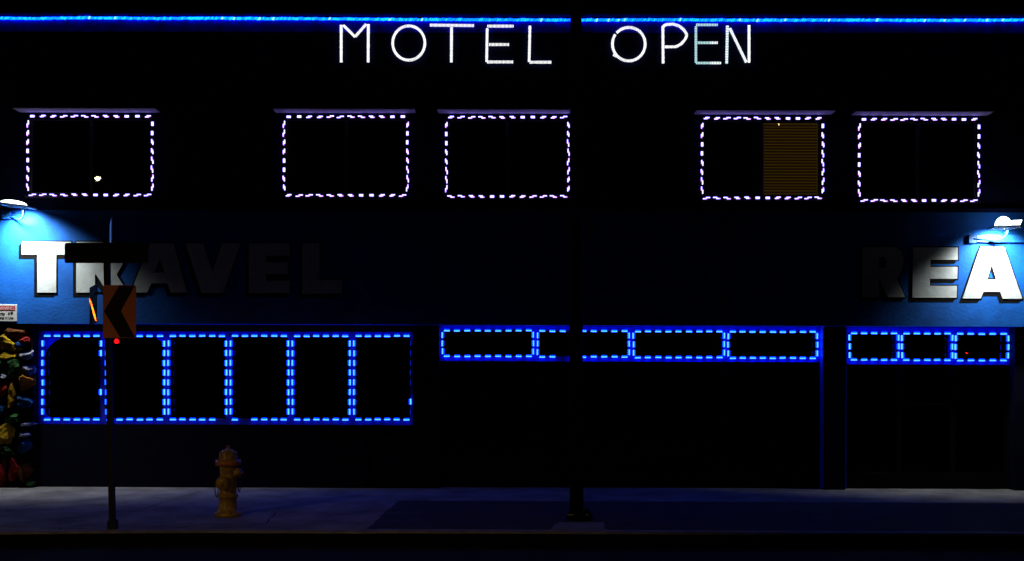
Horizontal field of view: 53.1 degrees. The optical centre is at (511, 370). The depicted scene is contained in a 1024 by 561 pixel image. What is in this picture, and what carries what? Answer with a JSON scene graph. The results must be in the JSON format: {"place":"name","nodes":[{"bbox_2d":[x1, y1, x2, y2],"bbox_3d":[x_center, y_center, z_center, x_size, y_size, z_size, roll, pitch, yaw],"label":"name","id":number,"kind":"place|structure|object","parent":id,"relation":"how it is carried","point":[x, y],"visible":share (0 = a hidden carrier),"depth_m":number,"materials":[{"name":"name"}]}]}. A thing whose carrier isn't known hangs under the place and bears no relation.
{"place":"outdoors","nodes":[
{"label":"outdoors","id":0,"kind":"place"},
{"bbox_2d":[0,487,1023,529],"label":"sidewalk","id":1,"kind":"structure","parent":0,"point":[309,508],"depth_m":12.71,"materials":[{"name":"concrete"}]},
{"bbox_2d":[0,326,37,487],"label":"painted rock wall","id":2,"kind":"structure","parent":1,"relation":"on","point":[18,373],"depth_m":13.83,"materials":[{"name":"multicoloured stone"}]},
{"bbox_2d":[65,217,147,528],"bbox_3d":[-4.048,0.033,10.387,0.883,3.106,0.501,0,0,12],"label":"chevron sign post","id":3,"kind":"object","parent":1,"relation":"on","point":[119,311],"visible":1,"depth_m":10.22,"materials":[{"name":"black metal"}]},
{"bbox_2d":[213,446,243,517],"bbox_3d":[-3.124,1.205,11.214,0.301,0.769,0.338,0,0,39],"label":"fire hydrant","id":4,"kind":"object","parent":1,"relation":"on","point":[228,462],"visible":1,"depth_m":11.15,"materials":[{"name":"yellow metal"}]},
{"bbox_2d":[0,1,1023,490],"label":"motel building","id":5,"kind":"structure","parent":1,"relation":"on","point":[228,231],"depth_m":13.91,"materials":[{"name":"blue paint"}]},
{"bbox_2d":[0,304,16,321],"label":"warning sign","id":6,"kind":"object","parent":5,"relation":"attached to","point":[8,312],"visible":1,"depth_m":13.80,"materials":[{"name":"grey metal"}]},
{"bbox_2d":[0,200,36,220],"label":"flood light","id":7,"kind":"object","parent":5,"relation":"attached to","point":[12,203],"visible":1,"depth_m":13.49,"materials":[{"name":"grey metal"}]},
{"bbox_2d":[41,334,102,420],"bbox_3d":[-6.009,0.091,13.979,0.830,1.183,0.038,0,0,0],"label":"led light string","id":8,"kind":"object","parent":5,"relation":"attached to","point":[43,380],"visible":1,"depth_m":13.97,"materials":[{"name":"blue plastic"}]},
{"bbox_2d":[26,115,153,195],"bbox_3d":[-5.734,-2.925,13.922,1.737,1.109,0.022,0,0,0],"label":"led light string","id":9,"kind":"object","parent":5,"relation":"on","point":[88,116],"visible":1,"depth_m":13.92,"materials":[{"name":"white plastic"}]},
{"bbox_2d":[25,117,154,197],"bbox_3d":[-5.736,-2.905,13.969,1.776,1.113,0.102,0,0,0],"label":"window","id":10,"kind":"structure","parent":5,"relation":"in","point":[32,120],"depth_m":13.95,"materials":[{"name":"grey"}]},
{"bbox_2d":[105,334,165,420],"bbox_3d":[-5.143,0.092,13.975,0.838,1.181,0.038,0,0,0],"label":"led light string","id":11,"kind":"object","parent":5,"relation":"attached to","point":[163,390],"visible":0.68,"depth_m":13.97,"materials":[{"name":"blue plastic"}]},
{"bbox_2d":[167,334,227,420],"bbox_3d":[-4.291,0.090,13.970,0.826,1.180,0.038,0,0,0],"label":"led light string","id":12,"kind":"object","parent":5,"relation":"attached to","point":[226,374],"visible":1,"depth_m":13.96,"materials":[{"name":"blue plastic"}]},
{"bbox_2d":[39,331,412,424],"bbox_3d":[-3.902,0.098,14.021,5.117,1.269,0.070,0,0,0],"label":"shop window","id":13,"kind":"structure","parent":5,"relation":"in","point":[48,340],"depth_m":13.99,"materials":[{"name":"black metal"}]},
{"bbox_2d":[229,334,289,420],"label":"led light string","id":14,"kind":"object","parent":5,"relation":"attached to","point":[231,374],"visible":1,"depth_m":13.96,"materials":[{"name":"blue plastic"}]},
{"bbox_2d":[291,334,350,420],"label":"led light string","id":15,"kind":"object","parent":5,"relation":"attached to","point":[349,383],"visible":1,"depth_m":13.95,"materials":[{"name":"blue plastic"}]},
{"bbox_2d":[281,117,409,198],"bbox_3d":[-2.257,-2.895,13.951,1.758,1.111,0.102,0,0,0],"label":"window","id":16,"kind":"structure","parent":5,"relation":"in","point":[294,119],"depth_m":13.93,"materials":[{"name":"grey"}]},
{"bbox_2d":[283,115,408,196],"bbox_3d":[-2.256,-2.915,13.904,1.719,1.111,0.022,0,0,0],"label":"led light string","id":17,"kind":"object","parent":5,"relation":"on","point":[354,116],"visible":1,"depth_m":13.90,"materials":[{"name":"white plastic"}]},
{"bbox_2d":[340,24,369,62],"bbox_3d":[-2.133,-4.446,13.894,0.404,0.530,0.033,0,0,0],"label":"lit letter","id":18,"kind":"object","parent":5,"relation":"attached to","point":[355,36],"visible":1,"depth_m":13.88,"materials":[{"name":"white"}]},
{"bbox_2d":[353,334,411,420],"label":"led light string","id":19,"kind":"object","parent":5,"relation":"attached to","point":[354,380],"visible":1,"depth_m":13.96,"materials":[{"name":"blue plastic"}]},
{"bbox_2d":[391,24,425,61],"bbox_3d":[-1.399,-4.444,13.890,0.473,0.501,0.033,0,0,0],"label":"lit letter","id":20,"kind":"object","parent":5,"relation":"attached to","point":[397,54],"visible":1,"depth_m":13.87,"materials":[{"name":"white plastic"}]},
{"bbox_2d":[430,24,473,62],"bbox_3d":[-0.815,-4.441,13.887,0.601,0.524,0.033,0,0,0],"label":"lit letter","id":21,"kind":"object","parent":5,"relation":"attached to","point":[451,35],"visible":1,"depth_m":13.87,"materials":[{"name":"white"}]},
{"bbox_2d":[441,329,533,357],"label":"led light string","id":22,"kind":"object","parent":5,"relation":"attached to","point":[487,330],"visible":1,"depth_m":14.05,"materials":[{"name":"blue plastic"}]},
{"bbox_2d":[485,25,513,62],"bbox_3d":[-0.168,-4.428,13.884,0.383,0.523,0.033,0,0,0],"label":"lit letter","id":23,"kind":"object","parent":5,"relation":"attached to","point":[496,44],"visible":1,"depth_m":13.87,"materials":[{"name":"white plastic"}]},
{"bbox_2d":[443,118,569,199],"bbox_3d":[-0.063,-2.882,13.940,1.734,1.117,0.102,0,0,0],"label":"window","id":24,"kind":"structure","parent":5,"relation":"in","point":[507,120],"depth_m":13.92,"materials":[{"name":"grey"}]},
{"bbox_2d":[445,116,569,197],"bbox_3d":[-0.062,-2.903,13.893,1.696,1.116,0.022,0,0,0],"label":"led light string","id":25,"kind":"object","parent":5,"relation":"on","point":[504,117],"visible":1,"depth_m":13.89,"materials":[{"name":"white plastic"}]},
{"bbox_2d":[0,16,1023,21],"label":"rope light","id":26,"kind":"object","parent":5,"relation":"attached to","point":[499,19],"visible":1,"depth_m":13.87,"materials":[{"name":"blue plastic"}]},
{"bbox_2d":[528,26,550,63],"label":"lit letter","id":27,"kind":"object","parent":5,"relation":"attached to","point":[529,53],"visible":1,"depth_m":13.87,"materials":[{"name":"white plastic"}]},
{"bbox_2d":[536,329,629,357],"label":"led light string","id":28,"kind":"object","parent":5,"relation":"attached to","point":[593,356],"visible":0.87,"depth_m":14.03,"materials":[{"name":"blue plastic"}]},
{"bbox_2d":[611,26,646,61],"bbox_3d":[1.581,-4.424,13.874,0.479,0.488,0.033,0,0,0],"label":"lit letter","id":29,"kind":"object","parent":5,"relation":"attached to","point":[615,54],"visible":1,"depth_m":13.86,"materials":[{"name":"white plastic"}]},
{"bbox_2d":[440,326,819,361],"bbox_3d":[1.622,-0.384,14.107,5.267,0.515,0.090,0,0,0],"label":"transom window","id":30,"kind":"structure","parent":5,"relation":"in","point":[535,329],"depth_m":14.07,"materials":[{"name":"black metal"}]},
{"bbox_2d":[661,23,687,63],"bbox_3d":[2.203,-4.436,13.871,0.359,0.551,0.033,0,0,0],"label":"lit letter","id":31,"kind":"object","parent":5,"relation":"attached to","point":[679,44],"visible":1,"depth_m":13.86,"materials":[{"name":"white"}]},
{"bbox_2d":[632,330,724,358],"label":"led light string","id":32,"kind":"object","parent":5,"relation":"attached to","point":[679,331],"visible":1,"depth_m":14.04,"materials":[{"name":"blue plastic"}]},
{"bbox_2d":[695,23,720,63],"bbox_3d":[2.653,-4.425,13.869,0.360,0.549,0.033,0,0,0],"label":"lit letter","id":33,"kind":"object","parent":5,"relation":"attached to","point":[704,42],"visible":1,"depth_m":13.85,"materials":[{"name":"white plastic"}]},
{"bbox_2d":[725,25,750,63],"bbox_3d":[3.058,-4.417,13.867,0.338,0.524,0.033,0,0,0],"label":"lit letter","id":34,"kind":"object","parent":5,"relation":"attached to","point":[728,29],"visible":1,"depth_m":13.85,"materials":[{"name":"white plastic"}]},
{"bbox_2d":[699,119,825,200],"bbox_3d":[3.435,-2.880,14.031,1.796,1.183,0.322,0,0,0],"label":"window","id":35,"kind":"structure","parent":5,"relation":"in","point":[789,150],"depth_m":14.01,"materials":[{"name":"grey"}]},
{"bbox_2d":[700,117,823,198],"bbox_3d":[3.393,-2.881,13.875,1.676,1.121,0.022,0,0,0],"label":"led light string","id":36,"kind":"object","parent":35,"relation":"attached to","point":[774,118],"visible":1,"depth_m":13.87,"materials":[{"name":"white plastic"}]},
{"bbox_2d":[727,330,817,358],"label":"led light string","id":37,"kind":"object","parent":5,"relation":"attached to","point":[771,331],"visible":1,"depth_m":14.02,"materials":[{"name":"blue plastic"}]},
{"bbox_2d":[848,332,899,360],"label":"led light string","id":38,"kind":"object","parent":5,"relation":"attached to","point":[872,359],"visible":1,"depth_m":14.02,"materials":[{"name":"blue plastic"}]},
{"bbox_2d":[856,120,981,203],"bbox_3d":[5.510,-2.834,13.910,1.693,1.143,0.102,0,0,0],"label":"window","id":39,"kind":"structure","parent":5,"relation":"in","point":[917,123],"depth_m":13.89,"materials":[{"name":"grey"}]},
{"bbox_2d":[858,118,979,201],"bbox_3d":[5.510,-2.855,13.864,1.655,1.140,0.022,0,0,0],"label":"led light string","id":40,"kind":"object","parent":39,"relation":"attached to","point":[926,119],"visible":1,"depth_m":13.86,"materials":[{"name":"white plastic"}]},
{"bbox_2d":[900,332,952,360],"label":"led light string","id":41,"kind":"object","parent":5,"relation":"attached to","point":[923,333],"visible":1,"depth_m":14.02,"materials":[{"name":"blue plastic"}]},
{"bbox_2d":[847,327,1009,364],"bbox_3d":[5.674,-0.356,14.085,2.334,0.543,0.090,0,0,0],"label":"transom window","id":42,"kind":"structure","parent":5,"relation":"in","point":[899,330],"depth_m":14.05,"materials":[{"name":"blue metal"}]},
{"bbox_2d":[954,332,1008,361],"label":"led light string","id":43,"kind":"object","parent":5,"relation":"attached to","point":[980,333],"visible":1,"depth_m":14.01,"materials":[{"name":"blue plastic"}]},
{"bbox_2d":[967,216,1023,242],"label":"flood light","id":44,"kind":"object","parent":5,"relation":"attached to","point":[1003,223],"visible":1,"depth_m":13.40,"materials":[{"name":"grey metal"}]},
{"bbox_2d":[976,235,1023,242],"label":"conduit raceway","id":45,"kind":"object","parent":5,"relation":"attached to","point":[1013,239],"visible":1,"depth_m":13.70,"materials":[{"name":"blue paint"}]},
{"bbox_2d":[0,545,1023,560],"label":"road","id":46,"kind":"structure","parent":0,"point":[284,553],"depth_m":9.70,"materials":[{"name":"black asphalt"}]},
{"bbox_2d":[0,529,1023,547],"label":"kerb","id":47,"kind":"structure","parent":46,"relation":"on","point":[634,538],"depth_m":10.12,"materials":[{"name":"concrete"}]},
{"bbox_2d":[0,0,1023,2],"label":"sky","id":48,"kind":"structure","parent":0,"point":[923,1],"materials":[{"name":"black"}]},
{"bbox_2d":[367,500,1023,531],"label":"driveway","id":49,"kind":"structure","parent":0,"point":[768,516],"depth_m":11.32,"materials":[{"name":"concrete"}]},
{"bbox_2d":[551,522,606,529],"bbox_3d":[0.684,1.595,10.495,0.599,0.009,0.552,0,0,0],"label":"pole footing","id":50,"kind":"object","parent":49,"relation":"on","point":[578,526],"visible":1,"depth_m":10.47,"materials":[{"name":"concrete"}]},
{"bbox_2d":[566,0,592,520],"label":"light pole","id":51,"kind":"object","parent":50,"relation":"on","point":[577,511],"visible":1,"depth_m":10.96,"materials":[{"name":"brown metal"}]},
{"bbox_2d":[444,468,1001,472],"bbox_3d":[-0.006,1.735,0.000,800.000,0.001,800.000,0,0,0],"label":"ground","id":52,"kind":"structure","parent":0,"point":[691,469],"depth_m":18.04,"materials":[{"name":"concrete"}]}
]}

